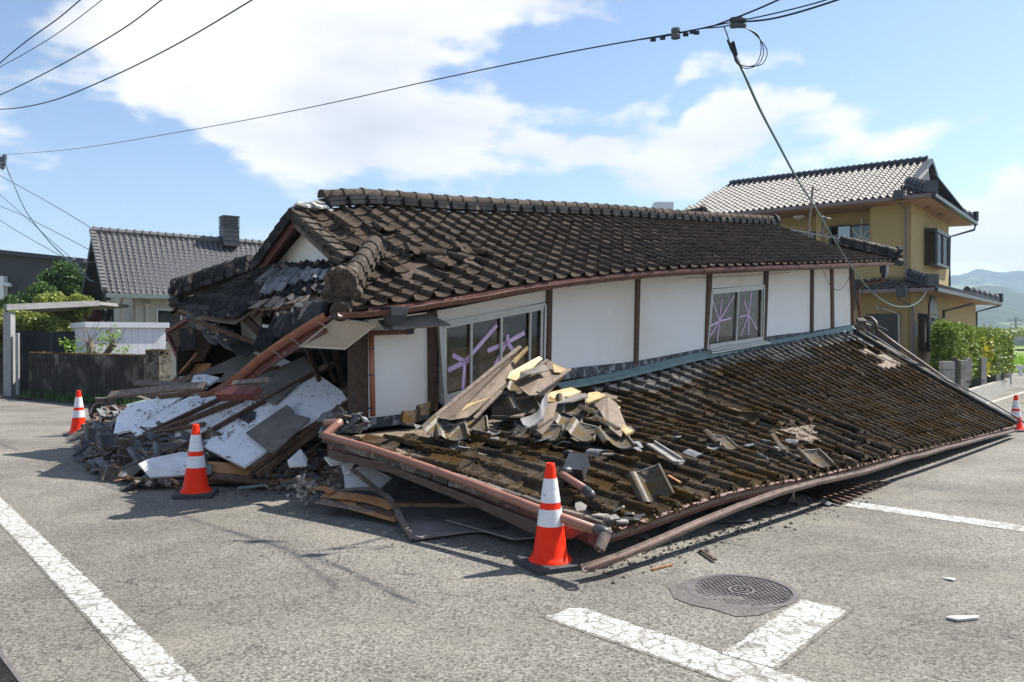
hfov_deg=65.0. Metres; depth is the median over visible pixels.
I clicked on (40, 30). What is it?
overhead cable
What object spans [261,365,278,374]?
timber batten
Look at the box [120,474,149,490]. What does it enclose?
broken tile
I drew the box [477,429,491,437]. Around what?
broken tile
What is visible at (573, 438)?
broken tile
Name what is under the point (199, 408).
timber batten
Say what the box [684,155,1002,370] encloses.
ochre house
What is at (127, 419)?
wall panel
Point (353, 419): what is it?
broken tile
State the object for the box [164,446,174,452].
broken tile
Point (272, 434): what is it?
grey board
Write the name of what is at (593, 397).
pine board
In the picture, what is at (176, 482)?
splintered plank
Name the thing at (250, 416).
tar patch
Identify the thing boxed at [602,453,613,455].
broken tile
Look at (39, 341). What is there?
fence
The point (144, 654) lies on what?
road marking
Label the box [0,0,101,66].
overhead cable
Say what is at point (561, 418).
roof tile
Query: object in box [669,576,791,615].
asphalt patch
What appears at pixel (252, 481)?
splintered plank
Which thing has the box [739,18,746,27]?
insulator
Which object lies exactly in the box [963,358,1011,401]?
garden wall
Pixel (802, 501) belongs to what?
broken tile
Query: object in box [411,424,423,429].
broken tile
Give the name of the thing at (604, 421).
roof tile
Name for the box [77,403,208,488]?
tile shards
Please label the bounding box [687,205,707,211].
tiled roof tip
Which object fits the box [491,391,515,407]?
roof tile
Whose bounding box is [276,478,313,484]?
splintered plank
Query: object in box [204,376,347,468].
wall panel
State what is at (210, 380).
wall panel
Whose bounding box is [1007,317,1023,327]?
utility pole
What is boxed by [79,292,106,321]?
tree
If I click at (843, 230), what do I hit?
window
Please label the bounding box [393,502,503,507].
dark batten
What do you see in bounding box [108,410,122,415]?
broken tile
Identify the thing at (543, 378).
roof deck piece
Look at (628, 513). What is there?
tile chip
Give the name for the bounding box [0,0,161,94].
overhead cable
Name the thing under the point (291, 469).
broken tile
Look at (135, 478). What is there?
splintered plank
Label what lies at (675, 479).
wood sliver
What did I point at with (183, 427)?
timber batten
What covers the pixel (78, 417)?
traffic cone
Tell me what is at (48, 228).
overhead cable
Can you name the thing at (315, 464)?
broken tile
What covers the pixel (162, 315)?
window
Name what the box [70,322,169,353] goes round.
storage shed
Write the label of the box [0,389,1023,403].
ground
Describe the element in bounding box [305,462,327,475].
splintered plank
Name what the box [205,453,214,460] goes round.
broken tile
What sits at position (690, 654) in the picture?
road marking
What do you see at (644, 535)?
broken tile
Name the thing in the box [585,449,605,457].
broken tile
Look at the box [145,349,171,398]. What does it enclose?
gate pillar
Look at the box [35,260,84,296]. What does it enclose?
tree
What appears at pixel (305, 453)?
broken tile
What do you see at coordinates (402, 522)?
plywood strip
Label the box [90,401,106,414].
broken tile
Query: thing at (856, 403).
fallen roof
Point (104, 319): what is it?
window
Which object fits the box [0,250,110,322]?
charcoal building
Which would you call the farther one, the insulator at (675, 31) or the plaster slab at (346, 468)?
the insulator at (675, 31)
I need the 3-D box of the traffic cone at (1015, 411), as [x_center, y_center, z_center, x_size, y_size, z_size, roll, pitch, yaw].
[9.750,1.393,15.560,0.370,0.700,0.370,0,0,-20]
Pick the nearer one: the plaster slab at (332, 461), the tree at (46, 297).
the plaster slab at (332, 461)
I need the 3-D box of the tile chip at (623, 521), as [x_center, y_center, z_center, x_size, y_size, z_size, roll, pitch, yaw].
[0.754,1.231,5.488,0.080,0.023,0.073,0,0,16]
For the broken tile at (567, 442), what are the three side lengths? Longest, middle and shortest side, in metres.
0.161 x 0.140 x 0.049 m
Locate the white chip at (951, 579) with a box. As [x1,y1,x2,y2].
[940,577,955,580]
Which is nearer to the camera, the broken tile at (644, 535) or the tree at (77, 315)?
the broken tile at (644, 535)
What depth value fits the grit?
6.59 m
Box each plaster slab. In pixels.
[138,452,204,477]
[287,449,306,467]
[324,457,348,465]
[342,463,353,474]
[344,465,391,489]
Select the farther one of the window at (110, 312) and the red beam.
the window at (110, 312)
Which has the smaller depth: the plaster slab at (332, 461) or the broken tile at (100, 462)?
the plaster slab at (332, 461)
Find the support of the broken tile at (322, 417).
on the broken tile at (343, 416)
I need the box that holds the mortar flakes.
[132,373,339,447]
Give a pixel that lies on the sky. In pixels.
(640, 123)
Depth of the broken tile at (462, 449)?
7.29 m
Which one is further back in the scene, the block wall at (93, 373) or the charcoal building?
the charcoal building
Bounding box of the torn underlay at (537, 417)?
[520,393,547,427]
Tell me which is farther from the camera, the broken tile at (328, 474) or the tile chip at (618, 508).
the broken tile at (328, 474)
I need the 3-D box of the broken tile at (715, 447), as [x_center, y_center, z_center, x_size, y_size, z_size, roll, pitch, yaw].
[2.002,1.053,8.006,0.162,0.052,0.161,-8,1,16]
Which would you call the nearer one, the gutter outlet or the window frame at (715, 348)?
the gutter outlet
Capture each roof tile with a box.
[84,427,109,441]
[92,420,110,427]
[95,397,115,405]
[95,433,117,452]
[109,405,119,410]
[116,437,134,448]
[126,447,153,461]
[136,440,146,449]
[139,426,152,430]
[152,441,180,454]
[172,434,190,438]
[400,408,420,423]
[416,399,435,414]
[418,414,460,440]
[434,421,469,440]
[457,414,488,431]
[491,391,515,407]
[504,380,525,394]
[505,395,539,413]
[529,424,564,441]
[553,409,584,425]
[556,393,587,416]
[562,417,601,441]
[577,404,602,417]
[592,414,635,435]
[594,426,635,449]
[627,463,674,502]
[704,429,738,449]
[770,433,793,460]
[795,447,834,467]
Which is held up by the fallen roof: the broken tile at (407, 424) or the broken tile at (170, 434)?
the broken tile at (407, 424)
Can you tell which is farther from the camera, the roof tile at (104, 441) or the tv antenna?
the tv antenna
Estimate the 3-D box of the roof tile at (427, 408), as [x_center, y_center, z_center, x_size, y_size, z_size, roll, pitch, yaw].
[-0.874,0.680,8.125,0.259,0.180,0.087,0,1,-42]
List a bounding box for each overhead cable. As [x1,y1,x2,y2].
[0,0,80,63]
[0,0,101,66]
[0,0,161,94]
[0,0,252,109]
[0,175,90,227]
[0,195,88,277]
[0,206,92,251]
[0,220,94,262]
[5,164,94,281]
[6,25,713,154]
[644,24,729,39]
[713,0,778,25]
[717,0,826,25]
[734,28,767,66]
[737,56,925,306]
[739,0,838,22]
[739,28,761,65]
[739,29,763,68]
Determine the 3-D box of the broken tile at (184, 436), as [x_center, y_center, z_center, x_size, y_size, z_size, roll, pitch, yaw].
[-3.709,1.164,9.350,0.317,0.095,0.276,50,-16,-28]
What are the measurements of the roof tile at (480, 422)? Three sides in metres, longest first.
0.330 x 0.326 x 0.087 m
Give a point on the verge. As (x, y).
(35, 398)
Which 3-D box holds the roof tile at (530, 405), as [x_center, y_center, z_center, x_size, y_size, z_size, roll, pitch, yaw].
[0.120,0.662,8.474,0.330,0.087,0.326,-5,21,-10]
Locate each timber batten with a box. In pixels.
[107,401,244,451]
[142,422,205,434]
[143,398,220,432]
[174,371,313,448]
[249,400,347,470]
[255,405,347,476]
[260,392,270,400]
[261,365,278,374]
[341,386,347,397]
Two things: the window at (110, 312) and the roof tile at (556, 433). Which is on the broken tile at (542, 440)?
the roof tile at (556, 433)
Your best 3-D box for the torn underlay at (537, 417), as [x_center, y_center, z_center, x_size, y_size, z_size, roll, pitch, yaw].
[0.266,0.659,7.708,0.141,0.287,0.557,0,0,29]
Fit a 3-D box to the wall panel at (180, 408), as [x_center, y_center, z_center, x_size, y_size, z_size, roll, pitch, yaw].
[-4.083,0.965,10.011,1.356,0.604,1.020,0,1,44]
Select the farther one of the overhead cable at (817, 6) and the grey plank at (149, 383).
the grey plank at (149, 383)
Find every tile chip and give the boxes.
[574,501,586,511]
[591,513,608,517]
[603,517,612,521]
[607,514,620,521]
[613,505,624,511]
[616,519,627,523]
[621,517,639,519]
[624,512,633,514]
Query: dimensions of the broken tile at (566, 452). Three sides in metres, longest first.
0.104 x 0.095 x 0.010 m
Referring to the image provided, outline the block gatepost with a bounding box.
[939,357,968,392]
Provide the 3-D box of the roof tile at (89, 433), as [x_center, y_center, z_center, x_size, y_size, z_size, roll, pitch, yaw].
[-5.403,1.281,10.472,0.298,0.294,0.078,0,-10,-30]
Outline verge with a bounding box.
[0,391,118,407]
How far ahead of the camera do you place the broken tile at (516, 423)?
8.49 m
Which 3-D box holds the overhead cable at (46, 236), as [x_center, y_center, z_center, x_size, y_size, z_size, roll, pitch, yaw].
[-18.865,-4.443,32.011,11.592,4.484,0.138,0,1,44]
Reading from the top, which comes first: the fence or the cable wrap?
the cable wrap
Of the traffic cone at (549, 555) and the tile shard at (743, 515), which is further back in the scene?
the tile shard at (743, 515)
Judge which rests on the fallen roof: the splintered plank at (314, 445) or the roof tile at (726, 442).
the roof tile at (726, 442)
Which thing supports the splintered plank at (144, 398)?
on the rubble
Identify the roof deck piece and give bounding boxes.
[507,356,571,395]
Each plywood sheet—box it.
[388,490,519,539]
[446,514,535,539]
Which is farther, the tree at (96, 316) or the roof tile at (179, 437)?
the tree at (96, 316)
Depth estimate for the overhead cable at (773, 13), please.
7.02 m
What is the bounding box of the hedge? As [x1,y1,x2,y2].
[929,317,1016,387]
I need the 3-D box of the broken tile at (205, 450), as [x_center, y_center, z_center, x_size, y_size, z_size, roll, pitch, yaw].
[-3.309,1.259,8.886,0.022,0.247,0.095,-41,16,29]
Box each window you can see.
[101,310,106,321]
[107,309,113,321]
[156,309,186,342]
[800,231,815,238]
[829,224,851,244]
[849,219,869,241]
[918,313,937,351]
[924,228,949,268]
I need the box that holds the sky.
[0,0,1023,274]
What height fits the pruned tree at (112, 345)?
1.879 m
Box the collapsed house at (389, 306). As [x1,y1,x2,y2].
[165,187,903,435]
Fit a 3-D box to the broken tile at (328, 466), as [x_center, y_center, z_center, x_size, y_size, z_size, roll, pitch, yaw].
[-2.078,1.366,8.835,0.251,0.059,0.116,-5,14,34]
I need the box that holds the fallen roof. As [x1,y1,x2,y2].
[320,315,1023,572]
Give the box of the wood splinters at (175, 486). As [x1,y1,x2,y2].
[76,406,342,487]
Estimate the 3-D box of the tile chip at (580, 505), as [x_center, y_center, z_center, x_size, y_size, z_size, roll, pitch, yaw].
[0.488,1.183,5.731,0.102,0.065,0.080,0,0,-27]
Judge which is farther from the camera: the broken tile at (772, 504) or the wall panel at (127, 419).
the wall panel at (127, 419)
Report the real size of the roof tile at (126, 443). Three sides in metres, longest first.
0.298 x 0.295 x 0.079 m
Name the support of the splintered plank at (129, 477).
on the tile shards at (127, 461)
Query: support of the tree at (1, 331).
on the ground at (69, 403)
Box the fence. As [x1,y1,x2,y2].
[0,330,74,393]
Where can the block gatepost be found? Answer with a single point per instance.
(953, 372)
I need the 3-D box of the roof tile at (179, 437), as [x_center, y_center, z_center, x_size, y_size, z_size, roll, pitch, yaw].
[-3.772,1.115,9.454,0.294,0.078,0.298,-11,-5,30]
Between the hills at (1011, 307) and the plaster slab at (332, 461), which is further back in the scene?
the hills at (1011, 307)
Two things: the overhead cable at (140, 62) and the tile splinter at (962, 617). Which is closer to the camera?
the tile splinter at (962, 617)
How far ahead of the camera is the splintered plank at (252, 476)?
8.31 m
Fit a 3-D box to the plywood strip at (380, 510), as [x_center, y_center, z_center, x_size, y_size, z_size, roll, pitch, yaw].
[-1.270,1.424,6.954,0.785,0.069,0.157,0,0,36]
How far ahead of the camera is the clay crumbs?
8.56 m
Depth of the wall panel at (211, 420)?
9.60 m
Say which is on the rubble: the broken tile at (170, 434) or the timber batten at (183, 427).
the broken tile at (170, 434)
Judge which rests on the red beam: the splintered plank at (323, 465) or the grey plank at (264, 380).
the grey plank at (264, 380)
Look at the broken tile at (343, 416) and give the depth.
7.93 m
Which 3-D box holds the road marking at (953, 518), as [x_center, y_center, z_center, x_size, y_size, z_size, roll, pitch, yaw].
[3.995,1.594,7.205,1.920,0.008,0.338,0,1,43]
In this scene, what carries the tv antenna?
attached to the collapsed house at (389, 306)
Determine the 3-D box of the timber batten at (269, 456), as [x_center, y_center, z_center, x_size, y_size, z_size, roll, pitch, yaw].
[-2.217,0.972,8.536,1.161,0.698,0.065,0,1,-41]
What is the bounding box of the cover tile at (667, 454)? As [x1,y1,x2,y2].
[647,441,684,464]
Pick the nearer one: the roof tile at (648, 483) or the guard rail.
the roof tile at (648, 483)
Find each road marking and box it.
[0,495,202,681]
[538,603,819,681]
[718,598,853,668]
[843,501,1023,531]
[986,391,1023,403]
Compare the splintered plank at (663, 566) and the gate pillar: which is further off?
the gate pillar
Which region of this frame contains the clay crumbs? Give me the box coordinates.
[85,412,344,489]
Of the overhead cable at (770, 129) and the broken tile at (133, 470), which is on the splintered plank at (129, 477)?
the broken tile at (133, 470)
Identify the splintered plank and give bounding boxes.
[93,406,125,415]
[109,462,132,479]
[127,477,153,480]
[135,396,150,399]
[165,477,179,484]
[206,461,251,474]
[207,471,251,482]
[212,471,255,483]
[218,477,279,485]
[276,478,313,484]
[304,439,322,450]
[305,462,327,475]
[651,563,672,569]
[699,549,716,560]
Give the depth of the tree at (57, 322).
23.48 m
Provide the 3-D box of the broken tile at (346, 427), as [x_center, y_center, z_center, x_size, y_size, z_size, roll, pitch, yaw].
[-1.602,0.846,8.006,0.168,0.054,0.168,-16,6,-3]
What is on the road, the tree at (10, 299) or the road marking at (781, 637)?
the road marking at (781, 637)
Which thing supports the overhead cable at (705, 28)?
attached to the insulator at (734, 25)
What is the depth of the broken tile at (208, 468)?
8.37 m
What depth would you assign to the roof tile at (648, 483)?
6.24 m
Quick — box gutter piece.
[157,385,208,398]
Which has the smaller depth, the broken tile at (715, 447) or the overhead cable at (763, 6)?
the overhead cable at (763, 6)
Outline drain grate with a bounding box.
[0,650,24,681]
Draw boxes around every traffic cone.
[63,390,85,436]
[172,424,218,499]
[516,462,583,574]
[1010,395,1023,431]
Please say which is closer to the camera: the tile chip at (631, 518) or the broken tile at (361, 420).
the tile chip at (631, 518)
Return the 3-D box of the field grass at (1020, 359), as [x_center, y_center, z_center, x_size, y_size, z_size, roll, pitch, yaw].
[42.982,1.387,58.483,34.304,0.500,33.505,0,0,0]
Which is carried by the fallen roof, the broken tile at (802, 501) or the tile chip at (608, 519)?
the tile chip at (608, 519)
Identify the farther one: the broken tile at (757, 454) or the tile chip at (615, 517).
the broken tile at (757, 454)
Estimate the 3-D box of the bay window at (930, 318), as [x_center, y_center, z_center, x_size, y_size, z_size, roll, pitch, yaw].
[14.665,-0.293,28.293,0.366,1.341,1.591,0,0,38]
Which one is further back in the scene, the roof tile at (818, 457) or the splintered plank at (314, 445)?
the splintered plank at (314, 445)
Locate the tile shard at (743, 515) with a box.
[714,507,751,522]
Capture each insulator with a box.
[671,27,679,39]
[730,17,737,28]
[737,17,742,27]
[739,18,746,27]
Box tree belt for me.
[987,326,1023,337]
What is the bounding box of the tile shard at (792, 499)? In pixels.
[787,492,795,503]
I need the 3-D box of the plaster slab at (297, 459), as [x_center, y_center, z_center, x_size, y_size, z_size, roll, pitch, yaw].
[-2.142,1.180,8.083,0.196,0.174,0.164,0,0,0]
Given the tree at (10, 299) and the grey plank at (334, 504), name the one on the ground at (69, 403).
the tree at (10, 299)
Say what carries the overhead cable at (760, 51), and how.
hanging from the insulator at (734, 25)
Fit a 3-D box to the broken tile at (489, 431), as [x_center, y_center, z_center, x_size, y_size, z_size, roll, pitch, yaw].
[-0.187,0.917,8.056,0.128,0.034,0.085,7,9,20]
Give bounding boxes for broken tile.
[71,445,90,462]
[79,439,95,451]
[80,423,90,428]
[82,455,93,461]
[84,447,93,455]
[88,456,103,472]
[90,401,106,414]
[93,451,105,457]
[94,459,110,466]
[96,408,109,419]
[99,468,119,476]
[101,466,126,481]
[103,451,112,457]
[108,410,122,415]
[111,444,120,450]
[117,464,141,478]
[118,448,129,463]
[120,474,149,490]
[129,441,148,457]
[145,431,161,440]
[157,432,174,436]
[158,478,172,484]
[159,436,174,441]
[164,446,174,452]
[180,430,189,439]
[203,446,221,461]
[205,427,220,438]
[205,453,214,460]
[206,464,211,474]
[280,467,299,477]
[284,467,309,475]
[289,451,307,458]
[301,466,315,469]
[304,448,318,457]
[307,472,324,479]
[311,462,319,472]
[313,468,332,473]
[318,412,342,421]
[318,461,332,468]
[319,453,326,458]
[321,424,338,432]
[324,473,340,478]
[326,404,347,427]
[333,413,352,419]
[338,418,348,433]
[341,423,359,430]
[343,412,361,426]
[345,413,367,426]
[355,421,372,433]
[401,423,414,425]
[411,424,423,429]
[450,445,469,451]
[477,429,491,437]
[487,430,500,434]
[508,428,520,435]
[514,420,525,427]
[514,425,527,436]
[534,435,551,442]
[553,441,570,447]
[563,450,572,454]
[571,436,597,443]
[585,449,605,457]
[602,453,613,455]
[632,532,650,539]
[633,441,643,447]
[667,522,678,530]
[672,436,680,440]
[682,449,706,457]
[705,442,720,449]
[745,451,765,458]
[759,439,769,444]
[762,498,777,503]
[764,502,776,506]
[770,451,781,454]
[785,439,798,443]
[787,453,800,460]
[794,495,807,505]
[819,499,834,505]
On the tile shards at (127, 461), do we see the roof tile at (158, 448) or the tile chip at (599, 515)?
the roof tile at (158, 448)
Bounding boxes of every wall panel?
[114,397,183,434]
[130,395,227,435]
[156,374,219,398]
[168,399,259,441]
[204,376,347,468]
[274,359,289,366]
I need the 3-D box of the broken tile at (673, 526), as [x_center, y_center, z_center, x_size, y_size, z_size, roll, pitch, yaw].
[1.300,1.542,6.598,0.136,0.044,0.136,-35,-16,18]
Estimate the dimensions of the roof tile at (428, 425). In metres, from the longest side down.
0.330 x 0.326 x 0.087 m
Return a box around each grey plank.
[107,381,206,398]
[133,380,207,386]
[231,377,269,385]
[315,500,378,512]
[349,468,378,489]
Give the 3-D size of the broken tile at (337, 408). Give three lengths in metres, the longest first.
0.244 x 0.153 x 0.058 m
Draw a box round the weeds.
[19,388,139,404]
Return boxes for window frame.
[439,303,546,403]
[707,285,770,353]
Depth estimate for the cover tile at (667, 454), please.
7.11 m
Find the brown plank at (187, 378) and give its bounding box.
[172,374,192,381]
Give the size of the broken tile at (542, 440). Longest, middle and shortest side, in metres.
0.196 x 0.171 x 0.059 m
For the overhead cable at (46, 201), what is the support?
attached to the cream house at (136, 271)
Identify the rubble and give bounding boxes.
[65,424,457,497]
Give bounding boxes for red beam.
[214,384,262,400]
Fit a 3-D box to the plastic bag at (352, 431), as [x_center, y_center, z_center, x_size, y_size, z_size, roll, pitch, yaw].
[-1.591,0.836,8.089,0.181,0.165,0.197,0,0,0]
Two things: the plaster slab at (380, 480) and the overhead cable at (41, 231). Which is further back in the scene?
the overhead cable at (41, 231)
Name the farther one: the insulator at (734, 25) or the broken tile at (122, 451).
the broken tile at (122, 451)
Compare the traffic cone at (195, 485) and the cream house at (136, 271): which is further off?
the cream house at (136, 271)
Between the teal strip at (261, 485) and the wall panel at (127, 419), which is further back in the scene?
the wall panel at (127, 419)
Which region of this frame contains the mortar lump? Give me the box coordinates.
[286,474,316,504]
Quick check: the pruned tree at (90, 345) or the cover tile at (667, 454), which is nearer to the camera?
the cover tile at (667, 454)
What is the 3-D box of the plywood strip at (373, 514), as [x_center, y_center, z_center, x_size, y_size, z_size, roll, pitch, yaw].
[-1.325,1.449,6.889,0.944,0.072,0.059,0,0,36]
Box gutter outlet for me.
[558,452,594,500]
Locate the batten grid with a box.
[797,479,889,504]
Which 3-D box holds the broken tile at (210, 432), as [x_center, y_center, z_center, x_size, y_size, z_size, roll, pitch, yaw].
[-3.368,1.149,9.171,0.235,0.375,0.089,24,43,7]
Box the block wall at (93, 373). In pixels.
[28,351,147,401]
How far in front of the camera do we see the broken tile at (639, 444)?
7.76 m
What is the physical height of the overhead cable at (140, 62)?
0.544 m
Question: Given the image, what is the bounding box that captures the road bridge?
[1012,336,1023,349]
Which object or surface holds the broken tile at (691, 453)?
on the fallen roof
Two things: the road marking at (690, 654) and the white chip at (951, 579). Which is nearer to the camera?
the road marking at (690, 654)
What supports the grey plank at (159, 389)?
on the grey plank at (149, 383)
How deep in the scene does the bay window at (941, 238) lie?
29.09 m
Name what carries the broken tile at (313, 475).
on the wood splinters at (175, 486)
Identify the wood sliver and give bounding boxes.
[667,475,681,483]
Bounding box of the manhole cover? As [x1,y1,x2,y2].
[686,574,798,607]
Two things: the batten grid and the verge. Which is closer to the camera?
the batten grid
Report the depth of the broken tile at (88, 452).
9.88 m
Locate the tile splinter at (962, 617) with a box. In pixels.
[946,615,979,620]
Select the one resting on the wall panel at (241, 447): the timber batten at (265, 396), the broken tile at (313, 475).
the timber batten at (265, 396)
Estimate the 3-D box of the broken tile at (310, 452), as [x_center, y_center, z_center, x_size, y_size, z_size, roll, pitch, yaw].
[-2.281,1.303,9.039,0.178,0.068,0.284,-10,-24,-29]
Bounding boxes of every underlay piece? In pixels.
[533,402,556,434]
[594,396,625,436]
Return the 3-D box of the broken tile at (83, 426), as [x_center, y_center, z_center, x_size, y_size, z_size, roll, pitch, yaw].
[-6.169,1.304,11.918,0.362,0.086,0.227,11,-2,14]
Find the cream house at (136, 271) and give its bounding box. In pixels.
[81,215,276,378]
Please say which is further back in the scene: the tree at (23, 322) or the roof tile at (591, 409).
the tree at (23, 322)
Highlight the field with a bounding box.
[1012,346,1023,370]
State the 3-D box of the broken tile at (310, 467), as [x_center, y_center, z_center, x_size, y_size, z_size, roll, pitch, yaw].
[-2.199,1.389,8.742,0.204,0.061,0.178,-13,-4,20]
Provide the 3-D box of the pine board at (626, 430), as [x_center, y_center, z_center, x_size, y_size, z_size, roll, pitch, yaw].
[1.114,0.861,7.776,0.110,0.080,0.270,0,0,-10]
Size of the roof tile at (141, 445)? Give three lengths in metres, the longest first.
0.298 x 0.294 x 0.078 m
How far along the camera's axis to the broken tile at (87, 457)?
9.67 m
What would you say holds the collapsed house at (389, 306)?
on the ground at (69, 403)
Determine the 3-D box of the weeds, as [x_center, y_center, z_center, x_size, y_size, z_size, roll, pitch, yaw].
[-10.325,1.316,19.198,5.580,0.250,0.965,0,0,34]
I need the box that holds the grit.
[174,480,871,583]
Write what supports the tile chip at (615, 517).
on the fallen roof
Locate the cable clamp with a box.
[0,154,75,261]
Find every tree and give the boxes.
[0,294,27,313]
[0,309,4,389]
[2,310,42,330]
[14,281,58,302]
[24,311,72,332]
[32,291,72,322]
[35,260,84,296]
[59,322,100,352]
[63,293,94,322]
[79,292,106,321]
[87,310,102,321]
[87,323,136,353]
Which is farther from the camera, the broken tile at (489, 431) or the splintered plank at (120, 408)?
the splintered plank at (120, 408)
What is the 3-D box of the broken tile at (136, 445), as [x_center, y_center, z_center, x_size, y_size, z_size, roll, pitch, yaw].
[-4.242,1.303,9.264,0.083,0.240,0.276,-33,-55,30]
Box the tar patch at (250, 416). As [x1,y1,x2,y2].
[239,408,255,423]
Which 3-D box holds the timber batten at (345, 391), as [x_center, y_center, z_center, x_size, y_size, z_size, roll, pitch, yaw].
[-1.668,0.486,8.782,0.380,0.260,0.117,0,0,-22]
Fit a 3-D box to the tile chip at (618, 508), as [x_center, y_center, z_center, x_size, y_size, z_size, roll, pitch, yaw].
[0.762,1.197,5.739,0.088,0.057,0.105,0,0,0]
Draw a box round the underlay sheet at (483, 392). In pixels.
[435,345,528,420]
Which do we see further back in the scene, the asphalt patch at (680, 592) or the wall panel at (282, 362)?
the wall panel at (282, 362)
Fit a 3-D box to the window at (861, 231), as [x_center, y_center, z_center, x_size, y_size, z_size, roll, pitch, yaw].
[12.482,-3.595,28.754,1.242,1.545,0.100,0,0,38]
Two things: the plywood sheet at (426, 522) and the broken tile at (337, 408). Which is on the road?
the plywood sheet at (426, 522)
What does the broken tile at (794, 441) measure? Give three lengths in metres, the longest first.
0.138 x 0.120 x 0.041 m
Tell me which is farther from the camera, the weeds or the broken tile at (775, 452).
the weeds
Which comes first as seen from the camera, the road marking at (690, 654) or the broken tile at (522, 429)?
the road marking at (690, 654)
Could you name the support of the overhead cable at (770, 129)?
hanging from the link
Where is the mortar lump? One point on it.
(301, 490)
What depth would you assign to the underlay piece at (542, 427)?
7.78 m
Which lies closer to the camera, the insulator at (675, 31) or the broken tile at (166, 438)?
the insulator at (675, 31)
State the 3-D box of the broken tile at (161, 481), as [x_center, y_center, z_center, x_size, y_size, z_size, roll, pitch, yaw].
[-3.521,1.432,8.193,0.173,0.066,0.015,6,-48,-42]
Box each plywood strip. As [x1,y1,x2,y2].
[309,486,335,493]
[320,492,391,509]
[321,499,397,521]
[333,498,395,518]
[333,499,400,516]
[335,487,416,539]
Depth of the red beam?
8.05 m
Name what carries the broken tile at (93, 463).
on the broken tile
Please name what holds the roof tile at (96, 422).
on the rubble
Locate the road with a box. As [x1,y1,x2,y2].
[0,372,1023,681]
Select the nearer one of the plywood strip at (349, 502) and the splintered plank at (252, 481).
the plywood strip at (349, 502)
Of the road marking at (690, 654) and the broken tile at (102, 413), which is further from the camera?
the broken tile at (102, 413)
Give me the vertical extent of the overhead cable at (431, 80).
4.699 m
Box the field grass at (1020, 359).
[1012,353,1023,373]
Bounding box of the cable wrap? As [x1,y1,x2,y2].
[727,39,738,64]
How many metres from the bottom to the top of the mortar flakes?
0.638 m
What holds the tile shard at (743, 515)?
on the road
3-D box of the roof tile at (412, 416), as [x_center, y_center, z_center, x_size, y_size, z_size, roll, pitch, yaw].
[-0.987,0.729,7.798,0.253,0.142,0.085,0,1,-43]
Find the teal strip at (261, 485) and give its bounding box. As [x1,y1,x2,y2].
[237,477,319,488]
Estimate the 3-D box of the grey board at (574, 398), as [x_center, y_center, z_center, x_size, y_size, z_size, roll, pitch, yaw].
[0.644,0.611,8.455,0.149,0.100,0.525,0,0,37]
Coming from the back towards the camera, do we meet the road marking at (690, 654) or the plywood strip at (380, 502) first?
the plywood strip at (380, 502)
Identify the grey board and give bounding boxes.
[196,355,238,374]
[218,353,257,382]
[246,405,309,454]
[256,356,311,404]
[557,393,588,404]
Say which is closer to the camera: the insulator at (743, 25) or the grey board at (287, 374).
the insulator at (743, 25)
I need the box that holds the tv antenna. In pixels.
[774,187,847,240]
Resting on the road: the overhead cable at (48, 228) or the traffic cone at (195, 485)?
the traffic cone at (195, 485)
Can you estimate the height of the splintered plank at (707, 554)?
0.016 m
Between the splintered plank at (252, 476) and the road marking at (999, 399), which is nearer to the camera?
the splintered plank at (252, 476)
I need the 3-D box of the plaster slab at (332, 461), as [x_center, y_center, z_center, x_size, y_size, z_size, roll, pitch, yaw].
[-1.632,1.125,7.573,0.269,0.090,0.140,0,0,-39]
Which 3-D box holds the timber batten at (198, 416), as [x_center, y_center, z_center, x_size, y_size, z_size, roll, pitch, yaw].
[-4.061,1.013,9.736,1.631,0.684,0.088,0,0,-3]
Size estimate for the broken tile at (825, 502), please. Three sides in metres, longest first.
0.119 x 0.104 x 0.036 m
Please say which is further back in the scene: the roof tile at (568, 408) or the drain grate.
the roof tile at (568, 408)
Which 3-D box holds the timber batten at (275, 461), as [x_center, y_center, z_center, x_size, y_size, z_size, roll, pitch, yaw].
[-2.176,1.039,8.488,1.115,0.673,0.054,0,1,-42]
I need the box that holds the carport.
[3,300,128,395]
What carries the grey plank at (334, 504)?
on the plywood strip at (380, 510)
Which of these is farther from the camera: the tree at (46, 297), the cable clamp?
the cable clamp
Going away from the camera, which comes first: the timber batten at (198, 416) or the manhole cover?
the manhole cover
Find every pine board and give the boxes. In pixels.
[548,387,580,402]
[584,391,606,404]
[621,424,633,435]
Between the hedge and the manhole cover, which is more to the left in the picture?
the manhole cover
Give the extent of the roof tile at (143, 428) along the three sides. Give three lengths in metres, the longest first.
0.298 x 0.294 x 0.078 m
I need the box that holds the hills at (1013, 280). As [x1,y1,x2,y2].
[949,269,1023,292]
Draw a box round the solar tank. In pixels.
[652,202,673,209]
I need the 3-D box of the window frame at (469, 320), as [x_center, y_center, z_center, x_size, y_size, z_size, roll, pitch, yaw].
[-0.196,0.115,10.061,0.045,1.242,1.865,0,1,44]
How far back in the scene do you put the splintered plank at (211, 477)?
8.33 m
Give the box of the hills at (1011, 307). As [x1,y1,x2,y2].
[974,285,1023,328]
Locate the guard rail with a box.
[1012,365,1023,375]
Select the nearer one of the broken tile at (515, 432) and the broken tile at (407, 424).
the broken tile at (515, 432)

